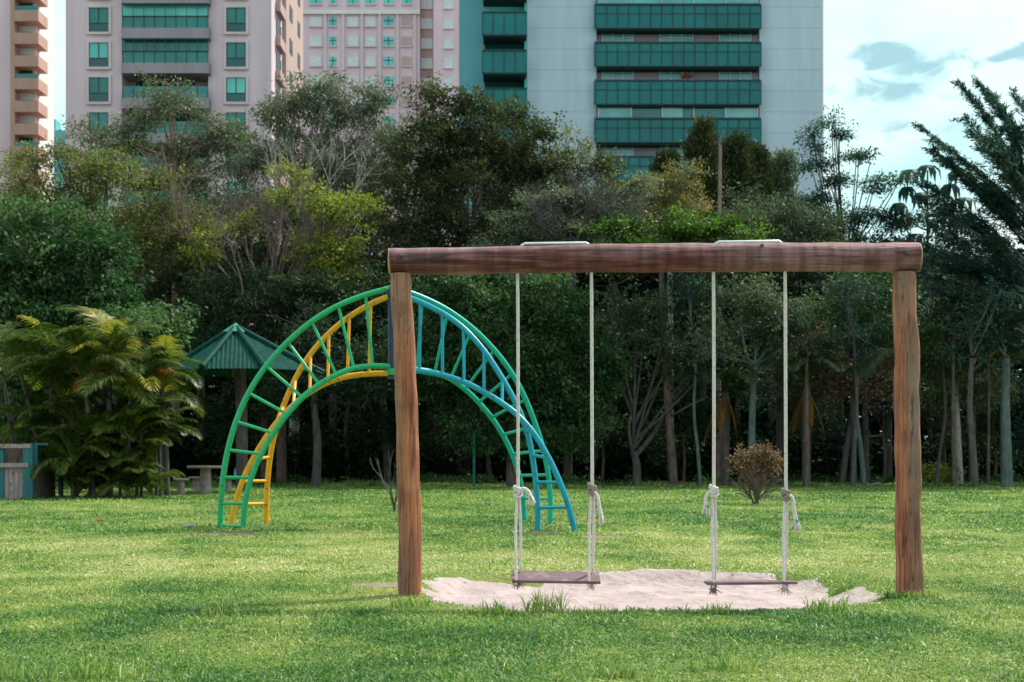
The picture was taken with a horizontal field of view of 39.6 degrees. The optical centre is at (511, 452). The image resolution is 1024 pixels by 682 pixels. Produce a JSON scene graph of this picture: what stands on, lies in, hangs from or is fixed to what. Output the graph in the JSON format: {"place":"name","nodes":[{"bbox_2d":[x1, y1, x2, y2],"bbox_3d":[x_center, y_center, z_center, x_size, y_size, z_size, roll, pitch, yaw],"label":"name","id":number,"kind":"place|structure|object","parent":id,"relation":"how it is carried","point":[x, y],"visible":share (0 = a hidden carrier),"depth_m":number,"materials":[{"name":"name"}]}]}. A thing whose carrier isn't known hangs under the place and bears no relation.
{"place":"outdoors","nodes":[
{"label":"outdoors","id":0,"kind":"place"},
{"bbox_2d":[0,0,53,233],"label":"apartment tower","id":1,"kind":"structure","parent":0,"point":[27,70],"depth_m":150.00,"materials":[{"name":"beige concrete"}]},
{"bbox_2d":[54,119,65,208],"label":"building","id":2,"kind":"structure","parent":0,"point":[57,127],"depth_m":170.00,"materials":[{"name":"white glass"}]},
{"bbox_2d":[66,0,302,413],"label":"apartment tower","id":3,"kind":"structure","parent":0,"point":[231,57],"depth_m":124.97,"materials":[{"name":"beige concrete"}]},
{"bbox_2d":[86,5,111,34],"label":"window","id":4,"kind":"structure","parent":3,"relation":"in","point":[98,17],"depth_m":124.94,"materials":[{"name":"teal glass"}]},
{"bbox_2d":[86,40,111,69],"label":"window","id":5,"kind":"structure","parent":3,"relation":"in","point":[98,52],"depth_m":124.94,"materials":[{"name":"teal glass"}]},
{"bbox_2d":[86,75,111,104],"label":"window","id":6,"kind":"structure","parent":3,"relation":"in","point":[98,87],"depth_m":124.94,"materials":[{"name":"teal glass"}]},
{"bbox_2d":[86,110,111,139],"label":"window","id":7,"kind":"structure","parent":3,"relation":"in","point":[100,115],"depth_m":124.97,"materials":[{"name":"teal glass"}]},
{"bbox_2d":[223,5,248,34],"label":"window","id":8,"kind":"structure","parent":3,"relation":"in","point":[235,17],"depth_m":124.94,"materials":[{"name":"teal glass"}]},
{"bbox_2d":[223,40,248,69],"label":"window","id":9,"kind":"structure","parent":3,"relation":"in","point":[235,52],"depth_m":124.94,"materials":[{"name":"teal glass"}]},
{"bbox_2d":[223,75,248,104],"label":"window","id":10,"kind":"structure","parent":3,"relation":"in","point":[235,87],"depth_m":124.94,"materials":[{"name":"teal glass"}]},
{"bbox_2d":[223,110,248,139],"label":"window","id":11,"kind":"structure","parent":3,"relation":"in","point":[239,114],"depth_m":124.91,"materials":[{"name":"teal glass"}]},
{"bbox_2d":[303,0,458,423],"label":"apartment building","id":12,"kind":"structure","parent":0,"point":[406,42],"depth_m":210.00,"materials":[{"name":"pink concrete"}]},
{"bbox_2d":[0,477,1023,681],"bbox_3d":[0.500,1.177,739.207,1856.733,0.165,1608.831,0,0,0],"label":"ground","id":13,"kind":"structure","parent":0,"point":[490,577],"depth_m":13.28,"materials":[{"name":"green plant"}]},
{"bbox_2d":[0,443,52,498],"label":"wooden bin","id":14,"kind":"object","parent":13,"relation":"on","point":[16,482],"visible":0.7,"depth_m":34.38,"materials":[{"name":"wood"}]},
{"bbox_2d":[0,657,92,681],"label":"grass tuft","id":15,"kind":"object","parent":13,"relation":"on","point":[27,673],"visible":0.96,"depth_m":7.08,"materials":[{"name":"green plant"}]},
{"bbox_2d":[0,315,141,495],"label":"areca palm","id":16,"kind":"object","parent":13,"relation":"on","point":[53,381],"visible":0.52,"depth_m":35.97,"materials":[{"name":"green plant"}]},
{"bbox_2d":[0,162,164,337],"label":"broadleaf tree","id":17,"kind":"object","parent":13,"relation":"on","point":[113,194],"visible":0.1,"depth_m":60.04,"materials":[{"name":"green plant"}]},
{"bbox_2d":[1,305,198,497],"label":"areca palm","id":18,"kind":"object","parent":13,"relation":"on","point":[93,432],"visible":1,"depth_m":35.19,"materials":[{"name":"green plant"}]},
{"bbox_2d":[60,657,145,680],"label":"grass tuft","id":19,"kind":"object","parent":13,"relation":"on","point":[101,671],"visible":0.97,"depth_m":7.12,"materials":[{"name":"green plant"}]},
{"bbox_2d":[0,170,207,450],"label":"broadleaf tree","id":20,"kind":"object","parent":13,"relation":"on","point":[32,255],"visible":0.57,"depth_m":43.94,"materials":[{"name":"green plant"}]},
{"bbox_2d":[0,134,240,404],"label":"broadleaf tree","id":21,"kind":"object","parent":13,"relation":"on","point":[146,240],"visible":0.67,"depth_m":51.66,"materials":[{"name":"green plant"}]},
{"bbox_2d":[83,296,204,483],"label":"broadleaf tree","id":22,"kind":"object","parent":13,"relation":"on","point":[168,322],"visible":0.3,"depth_m":41.19,"materials":[{"name":"green plant"}]},
{"bbox_2d":[95,335,204,496],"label":"areca palm","id":23,"kind":"object","parent":13,"relation":"on","point":[168,369],"visible":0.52,"depth_m":36.10,"materials":[{"name":"green plant"}]},
{"bbox_2d":[45,67,263,466],"bbox_3d":[-14.477,-7.313,58.852,9.627,17.066,3.902,0,0,0],"label":"slender tree","id":24,"kind":"object","parent":13,"relation":"on","point":[167,105],"visible":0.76,"depth_m":58.80,"materials":[{"name":"green plant"}]},
{"bbox_2d":[81,131,278,447],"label":"broadleaf tree","id":25,"kind":"object","parent":13,"relation":"on","point":[197,166],"visible":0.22,"depth_m":60.33,"materials":[{"name":"green plant"}]},
{"bbox_2d":[187,465,221,493],"bbox_3d":[-8.377,0.760,38.896,0.998,0.820,0.998,0,0,0],"label":"park table","id":26,"kind":"object","parent":13,"relation":"on","point":[205,478],"visible":0.85,"depth_m":38.76,"materials":[{"name":"concrete"}]},
{"bbox_2d":[200,600,253,616],"bbox_3d":[-1.958,1.062,9.769,0.422,0.133,0.293,0,0,0],"label":"grass tuft","id":27,"kind":"object","parent":13,"relation":"on","point":[229,611],"visible":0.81,"depth_m":9.77,"materials":[{"name":"green plant"}]},
{"bbox_2d":[172,323,324,490],"bbox_3d":[-7.556,-1.244,40.601,4.225,4.932,4.228,0,0,0],"label":"park shelter","id":28,"kind":"object","parent":13,"relation":"on","point":[239,353],"visible":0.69,"depth_m":40.00,"materials":[{"name":"green metal"}]},
{"bbox_2d":[126,175,390,427],"bbox_3d":[-9.927,-4.658,53.861,11.487,11.756,4.409,0,0,0],"label":"broadleaf tree","id":29,"kind":"object","parent":13,"relation":"on","point":[168,285],"visible":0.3,"depth_m":53.73,"materials":[{"name":"green plant"}]},
{"bbox_2d":[186,389,334,476],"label":"young tree","id":30,"kind":"object","parent":13,"relation":"on","point":[304,439],"visible":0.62,"depth_m":50.94,"materials":[{"name":"green plant"}]},
{"bbox_2d":[132,128,390,482],"bbox_3d":[-9.505,-4.960,51.482,9.253,12.361,7.100,0,0,40],"label":"twiggy tree","id":31,"kind":"object","parent":13,"relation":"on","point":[337,249],"visible":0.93,"depth_m":50.72,"materials":[{"name":"green plant"}]},
{"bbox_2d":[164,256,434,483],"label":"broadleaf tree","id":32,"kind":"object","parent":13,"relation":"on","point":[235,304],"visible":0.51,"depth_m":49.53,"materials":[{"name":"green plant"}]},
{"bbox_2d":[206,65,430,479],"bbox_3d":[-7.608,-7.087,56.318,9.264,16.615,6.653,0,0,0],"label":"gum tree","id":33,"kind":"object","parent":13,"relation":"on","point":[314,105],"visible":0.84,"depth_m":56.55,"materials":[{"name":"green plant"}]},
{"bbox_2d":[216,134,420,462],"bbox_3d":[-8.163,-6.189,61.132,8.837,14.818,5.369,0,0,17],"label":"broadleaf tree","id":34,"kind":"object","parent":13,"relation":"on","point":[334,420],"visible":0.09,"depth_m":60.34,"materials":[{"name":"green plant"}]},
{"bbox_2d":[247,294,421,485],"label":"broadleaf tree","id":35,"kind":"object","parent":13,"relation":"on","point":[358,386],"visible":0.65,"depth_m":47.32,"materials":[{"name":"green plant"}]},
{"bbox_2d":[332,326,434,480],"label":"slender tree","id":36,"kind":"object","parent":13,"relation":"on","point":[386,462],"visible":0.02,"depth_m":52.90,"materials":[{"name":"grey plant"}]},
{"bbox_2d":[370,451,397,511],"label":"bare sapling","id":37,"kind":"object","parent":13,"relation":"on","point":[391,496],"visible":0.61,"depth_m":27.04,"materials":[{"name":"grey plant"}]},
{"bbox_2d":[217,285,576,530],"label":"climbing arch","id":38,"kind":"structure","parent":13,"relation":"on","point":[269,437],"depth_m":21.34,"materials":[{"name":"green paint"}]},
{"bbox_2d":[330,390,472,460],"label":"young tree","id":39,"kind":"object","parent":13,"relation":"on","point":[391,424],"visible":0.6,"depth_m":50.80,"materials":[{"name":"green plant"}]},
{"bbox_2d":[348,115,464,305],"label":"broadleaf tree","id":40,"kind":"object","parent":13,"relation":"on","point":[405,210],"visible":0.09,"depth_m":60.25,"materials":[{"name":"green plant"}]},
{"bbox_2d":[390,592,432,607],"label":"grass tuft","id":41,"kind":"object","parent":13,"relation":"on","point":[416,602],"visible":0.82,"depth_m":10.29,"materials":[{"name":"green plant"}]},
{"bbox_2d":[343,71,627,480],"bbox_3d":[-1.259,-6.749,55.139,11.582,15.940,5.366,0,0,0],"label":"broadleaf tree","id":42,"kind":"object","parent":13,"relation":"on","point":[444,135],"visible":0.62,"depth_m":54.55,"materials":[{"name":"green plant"}]},
{"bbox_2d":[474,597,522,616],"bbox_3d":[-0.106,1.051,9.781,0.303,0.155,0.265,0,0,44],"label":"grass tuft","id":43,"kind":"object","parent":13,"relation":"on","point":[500,608],"visible":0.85,"depth_m":9.77,"materials":[{"name":"green plant"}]},
{"bbox_2d":[376,273,638,486],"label":"broadleaf tree","id":44,"kind":"object","parent":13,"relation":"on","point":[567,409],"visible":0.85,"depth_m":46.39,"materials":[{"name":"green plant"}]},
{"bbox_2d":[0,417,1023,481],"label":"bushes","id":45,"kind":"object","parent":13,"relation":"on","point":[359,454],"visible":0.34,"depth_m":54.97,"materials":[{"name":"green plant"}]},
{"bbox_2d":[0,216,1023,479],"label":"woodland undergrowth","id":46,"kind":"object","parent":13,"relation":"on","point":[644,280],"visible":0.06,"depth_m":62.31,"materials":[{"name":"green plant"}]},
{"bbox_2d":[421,129,613,323],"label":"broadleaf tree","id":47,"kind":"object","parent":13,"relation":"on","point":[487,180],"visible":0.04,"depth_m":60.32,"materials":[{"name":"green plant"}]},
{"bbox_2d":[55,471,1023,483],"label":"ground cover","id":48,"kind":"object","parent":13,"relation":"on","point":[568,478],"visible":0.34,"depth_m":50.55,"materials":[{"name":"green plant"}]},
{"bbox_2d":[514,585,573,613],"bbox_3d":[0.213,1.027,10.030,0.533,0.210,0.330,0,0,26],"label":"grass tuft","id":49,"kind":"object","parent":13,"relation":"on","point":[540,603],"visible":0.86,"depth_m":10.02,"materials":[{"name":"green plant"}]},
{"bbox_2d":[462,164,663,477],"bbox_3d":[1.667,-4.650,51.175,7.600,11.745,4.787,0,0,7],"label":"twiggy tree","id":50,"kind":"object","parent":13,"relation":"on","point":[555,228],"visible":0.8,"depth_m":51.57,"materials":[{"name":"green plant"}]},
{"bbox_2d":[547,123,645,287],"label":"broadleaf tree","id":51,"kind":"object","parent":13,"relation":"on","point":[569,136],"visible":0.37,"depth_m":56.93,"materials":[{"name":"green plant"}]},
{"bbox_2d":[558,372,648,481],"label":"young tree","id":52,"kind":"object","parent":13,"relation":"on","point":[617,402],"visible":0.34,"depth_m":49.97,"materials":[{"name":"green plant"}]},
{"bbox_2d":[538,185,687,460],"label":"broadleaf tree","id":53,"kind":"object","parent":13,"relation":"on","point":[615,283],"visible":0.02,"depth_m":60.37,"materials":[{"name":"green plant"}]},
{"bbox_2d":[590,659,643,679],"bbox_3d":[0.515,1.066,7.060,0.282,0.108,0.295,0,0,0],"label":"grass tuft","id":54,"kind":"object","parent":13,"relation":"on","point":[622,674],"visible":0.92,"depth_m":7.03,"materials":[{"name":"green plant"}]},
{"bbox_2d":[422,569,883,611],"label":"sand","id":55,"kind":"structure","parent":13,"relation":"on","point":[657,589],"depth_m":12.56,"materials":[{"name":"beige sand"}]},
{"bbox_2d":[388,242,923,596],"bbox_3d":[1.148,-0.218,11.243,4.243,2.892,0.262,0,0,0],"label":"swing frame","id":56,"kind":"object","parent":13,"relation":"on","point":[902,261],"visible":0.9,"depth_m":11.16,"materials":[{"name":"brown wood"}]},
{"bbox_2d":[511,241,605,590],"bbox_3d":[0.365,-0.287,11.251,0.746,2.768,0.190,0,0,0],"label":"rope swing","id":57,"kind":"object","parent":56,"relation":"hanging from","point":[588,578],"visible":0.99,"depth_m":11.24,"materials":[{"name":"fabric"},{"name":"wood"}]},
{"bbox_2d":[701,240,800,595],"bbox_3d":[1.882,-0.275,11.250,0.789,2.818,0.198,0,0,0],"label":"rope swing","id":58,"kind":"object","parent":56,"relation":"hanging from","point":[713,494],"visible":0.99,"depth_m":11.24,"materials":[{"name":"fabric"},{"name":"wood"}]},
{"bbox_2d":[596,154,717,481],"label":"broadleaf tree","id":59,"kind":"object","parent":13,"relation":"on","point":[664,200],"visible":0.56,"depth_m":54.81,"materials":[{"name":"green plant"}]},
{"bbox_2d":[642,144,684,423],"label":"conifer tree","id":60,"kind":"object","parent":13,"relation":"on","point":[662,156],"visible":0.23,"depth_m":62.64,"materials":[{"name":"green plant"}]},
{"bbox_2d":[567,200,776,485],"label":"flat top tree","id":61,"kind":"object","parent":13,"relation":"on","point":[674,231],"visible":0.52,"depth_m":47.81,"materials":[{"name":"green plant"}]},
{"bbox_2d":[619,362,738,481],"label":"young tree","id":62,"kind":"object","parent":13,"relation":"on","point":[700,415],"visible":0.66,"depth_m":50.78,"materials":[{"name":"green plant"}]},
{"bbox_2d":[583,272,775,485],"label":"forked tree","id":63,"kind":"object","parent":13,"relation":"on","point":[642,337],"visible":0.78,"depth_m":47.73,"materials":[{"name":"green plant"}]},
{"bbox_2d":[668,112,740,464],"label":"conifer tree","id":64,"kind":"object","parent":13,"relation":"on","point":[700,139],"visible":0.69,"depth_m":60.51,"materials":[{"name":"green plant"}]},
{"bbox_2d":[661,272,751,486],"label":"slender tree","id":65,"kind":"object","parent":13,"relation":"on","point":[690,295],"visible":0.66,"depth_m":46.91,"materials":[{"name":"green plant"}]},
{"bbox_2d":[715,129,724,481],"bbox_3d":[7.870,-5.533,53.911,0.340,13.508,0.430,0,0,-45],"label":"dead trunk","id":66,"kind":"object","parent":13,"relation":"on","point":[718,459],"visible":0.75,"depth_m":53.91,"materials":[{"name":"grey wood"}]},
{"bbox_2d":[686,650,764,672],"bbox_3d":[1.099,1.065,7.302,0.448,0.116,0.281,0,0,0],"label":"grass tuft","id":67,"kind":"object","parent":13,"relation":"on","point":[724,663],"visible":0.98,"depth_m":7.30,"materials":[{"name":"green plant"}]},
{"bbox_2d":[687,335,792,485],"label":"fan palm","id":68,"kind":"object","parent":13,"relation":"on","point":[724,407],"visible":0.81,"depth_m":47.74,"materials":[{"name":"green plant"}]},
{"bbox_2d":[707,125,773,448],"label":"conifer tree","id":69,"kind":"object","parent":13,"relation":"on","point":[736,153],"visible":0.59,"depth_m":61.55,"materials":[{"name":"green plant"}]},
{"bbox_2d":[665,272,831,486],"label":"broadleaf tree","id":70,"kind":"object","parent":13,"relation":"on","point":[757,292],"visible":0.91,"depth_m":46.25,"materials":[{"name":"green plant"}]},
{"bbox_2d":[724,440,783,503],"bbox_3d":[5.330,0.455,31.065,1.329,1.473,1.226,0,0,15],"label":"bush","id":71,"kind":"object","parent":13,"relation":"on","point":[754,481],"visible":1,"depth_m":31.06,"materials":[{"name":"brown plant"}]},
{"bbox_2d":[740,139,780,431],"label":"conifer tree","id":72,"kind":"object","parent":13,"relation":"on","point":[762,155],"visible":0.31,"depth_m":62.56,"materials":[{"name":"green plant"}]},
{"bbox_2d":[766,151,794,285],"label":"conifer tree","id":73,"kind":"object","parent":13,"relation":"on","point":[777,167],"visible":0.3,"depth_m":63.65,"materials":[{"name":"green plant"}]},
{"bbox_2d":[680,188,891,482],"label":"broadleaf tree","id":74,"kind":"object","parent":13,"relation":"on","point":[817,231],"visible":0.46,"depth_m":52.71,"materials":[{"name":"green plant"}]},
{"bbox_2d":[773,145,806,432],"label":"conifer tree","id":75,"kind":"object","parent":13,"relation":"on","point":[793,179],"visible":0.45,"depth_m":63.73,"materials":[{"name":"green plant"}]},
{"bbox_2d":[711,179,870,438],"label":"broadleaf tree","id":76,"kind":"object","parent":13,"relation":"on","point":[737,196],"visible":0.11,"depth_m":60.16,"materials":[{"name":"green plant"}]},
{"bbox_2d":[736,299,849,486],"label":"slender tree","id":77,"kind":"object","parent":13,"relation":"on","point":[812,353],"visible":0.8,"depth_m":46.12,"materials":[{"name":"green plant"}]},
{"bbox_2d":[743,348,846,480],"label":"young tree","id":78,"kind":"object","parent":13,"relation":"on","point":[815,428],"visible":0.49,"depth_m":50.40,"materials":[{"name":"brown plant"}]},
{"bbox_2d":[760,333,869,485],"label":"fan palm","id":79,"kind":"object","parent":13,"relation":"on","point":[799,368],"visible":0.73,"depth_m":46.63,"materials":[{"name":"green plant"}]},
{"bbox_2d":[798,593,854,612],"bbox_3d":[2.199,1.044,9.978,0.470,0.156,0.310,0,0,-17],"label":"grass tuft","id":80,"kind":"object","parent":13,"relation":"on","point":[821,605],"visible":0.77,"depth_m":9.96,"materials":[{"name":"green plant"}]},
{"bbox_2d":[802,271,886,484],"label":"slender tree","id":81,"kind":"object","parent":13,"relation":"on","point":[843,471],"visible":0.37,"depth_m":47.99,"materials":[{"name":"green plant"}]},
{"bbox_2d":[767,320,926,483],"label":"broadleaf tree","id":82,"kind":"object","parent":13,"relation":"on","point":[836,382],"visible":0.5,"depth_m":47.71,"materials":[{"name":"green plant"}]},
{"bbox_2d":[801,271,892,485],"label":"slender tree","id":83,"kind":"object","parent":13,"relation":"on","point":[876,331],"visible":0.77,"depth_m":46.88,"materials":[{"name":"green plant"}]},
{"bbox_2d":[815,272,891,486],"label":"slender tree","id":84,"kind":"object","parent":13,"relation":"on","point":[853,332],"visible":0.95,"depth_m":46.19,"materials":[{"name":"green plant"}]},
{"bbox_2d":[775,104,938,476],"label":"airy tree","id":85,"kind":"object","parent":13,"relation":"on","point":[881,217],"visible":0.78,"depth_m":54.87,"materials":[{"name":"green plant"}]},
{"bbox_2d":[790,272,926,482],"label":"broadleaf tree","id":86,"kind":"object","parent":13,"relation":"on","point":[865,316],"visible":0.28,"depth_m":49.79,"materials":[{"name":"green plant"}]},
{"bbox_2d":[823,362,922,479],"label":"young tree","id":87,"kind":"object","parent":13,"relation":"on","point":[880,412],"visible":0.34,"depth_m":50.38,"materials":[{"name":"green plant"}]},
{"bbox_2d":[736,224,1018,479],"bbox_3d":[13.939,-3.750,53.813,10.815,9.940,4.136,0,0,0],"label":"broadleaf tree","id":88,"kind":"object","parent":13,"relation":"on","point":[887,429],"visible":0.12,"depth_m":53.85,"materials":[{"name":"green plant"}]},
{"bbox_2d":[851,296,963,401],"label":"fan palm","id":89,"kind":"object","parent":13,"relation":"on","point":[924,327],"visible":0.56,"depth_m":46.41,"materials":[{"name":"green plant"}]},
{"bbox_2d":[881,586,939,599],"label":"grass tuft","id":90,"kind":"object","parent":13,"relation":"on","point":[903,594],"visible":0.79,"depth_m":11.02,"materials":[{"name":"green plant"}]},
{"bbox_2d":[889,165,976,474],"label":"umbrella tree","id":91,"kind":"object","parent":13,"relation":"on","point":[903,192],"visible":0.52,"depth_m":55.61,"materials":[{"name":"green plant"}]},
{"bbox_2d":[921,456,968,483],"bbox_3d":[14.695,0.567,49.230,1.845,1.222,2.202,0,0,41],"label":"shrub","id":92,"kind":"object","parent":13,"relation":"on","point":[931,472],"visible":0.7,"depth_m":49.05,"materials":[{"name":"green plant"}]},
{"bbox_2d":[916,269,983,486],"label":"slender tree","id":93,"kind":"object","parent":13,"relation":"on","point":[953,445],"visible":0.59,"depth_m":46.74,"materials":[{"name":"green plant"}]},
{"bbox_2d":[877,194,1023,433],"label":"broadleaf tree","id":94,"kind":"object","parent":13,"relation":"on","point":[951,252],"visible":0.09,"depth_m":60.28,"materials":[{"name":"green plant"}]},
{"bbox_2d":[925,324,977,482],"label":"fan palm","id":95,"kind":"object","parent":13,"relation":"on","point":[941,367],"visible":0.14,"depth_m":47.64,"materials":[{"name":"green plant"}]},
{"bbox_2d":[920,293,996,485],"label":"slender tree","id":96,"kind":"object","parent":13,"relation":"on","point":[937,474],"visible":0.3,"depth_m":47.47,"materials":[{"name":"green plant"}]},
{"bbox_2d":[920,368,999,476],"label":"young tree","id":97,"kind":"object","parent":13,"relation":"on","point":[936,424],"visible":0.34,"depth_m":50.97,"materials":[{"name":"green plant"}]},
{"bbox_2d":[926,277,1005,485],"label":"slender tree","id":98,"kind":"object","parent":13,"relation":"on","point":[988,427],"visible":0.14,"depth_m":47.97,"materials":[{"name":"grey plant"}]},
{"bbox_2d":[911,75,1023,353],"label":"feathery tree","id":99,"kind":"object","parent":13,"relation":"on","point":[995,197],"visible":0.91,"depth_m":46.80,"materials":[{"name":"green plant"}]},
{"bbox_2d":[916,296,1023,483],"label":"broadleaf tree","id":100,"kind":"object","parent":13,"relation":"on","point":[961,380],"visible":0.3,"depth_m":48.70,"materials":[{"name":"green plant"}]},
{"bbox_2d":[925,274,1023,487],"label":"slender tree","id":101,"kind":"object","parent":13,"relation":"on","point":[973,455],"visible":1,"depth_m":44.80,"materials":[{"name":"green plant"}]},
{"bbox_2d":[943,378,1023,477],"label":"young tree","id":102,"kind":"object","parent":13,"relation":"on","point":[993,416],"visible":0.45,"depth_m":50.95,"materials":[{"name":"green plant"}]},
{"bbox_2d":[953,288,1023,486],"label":"slender tree","id":103,"kind":"object","parent":13,"relation":"on","point":[1006,459],"visible":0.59,"depth_m":45.66,"materials":[{"name":"green plant"}]},
{"bbox_2d":[992,370,1023,463],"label":"young tree","id":104,"kind":"object","parent":13,"relation":"on","point":[1019,444],"visible":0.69,"depth_m":50.17,"materials":[{"name":"green plant"}]},
{"bbox_2d":[54,0,1023,436],"label":"sky","id":105,"kind":"structure","parent":0,"point":[889,65],"materials":[{"name":"blue"}]},
{"bbox_2d":[459,0,822,441],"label":"apartment tower","id":106,"kind":"structure","parent":0,"point":[606,73],"depth_m":114.95,"materials":[{"name":"grey concrete"}]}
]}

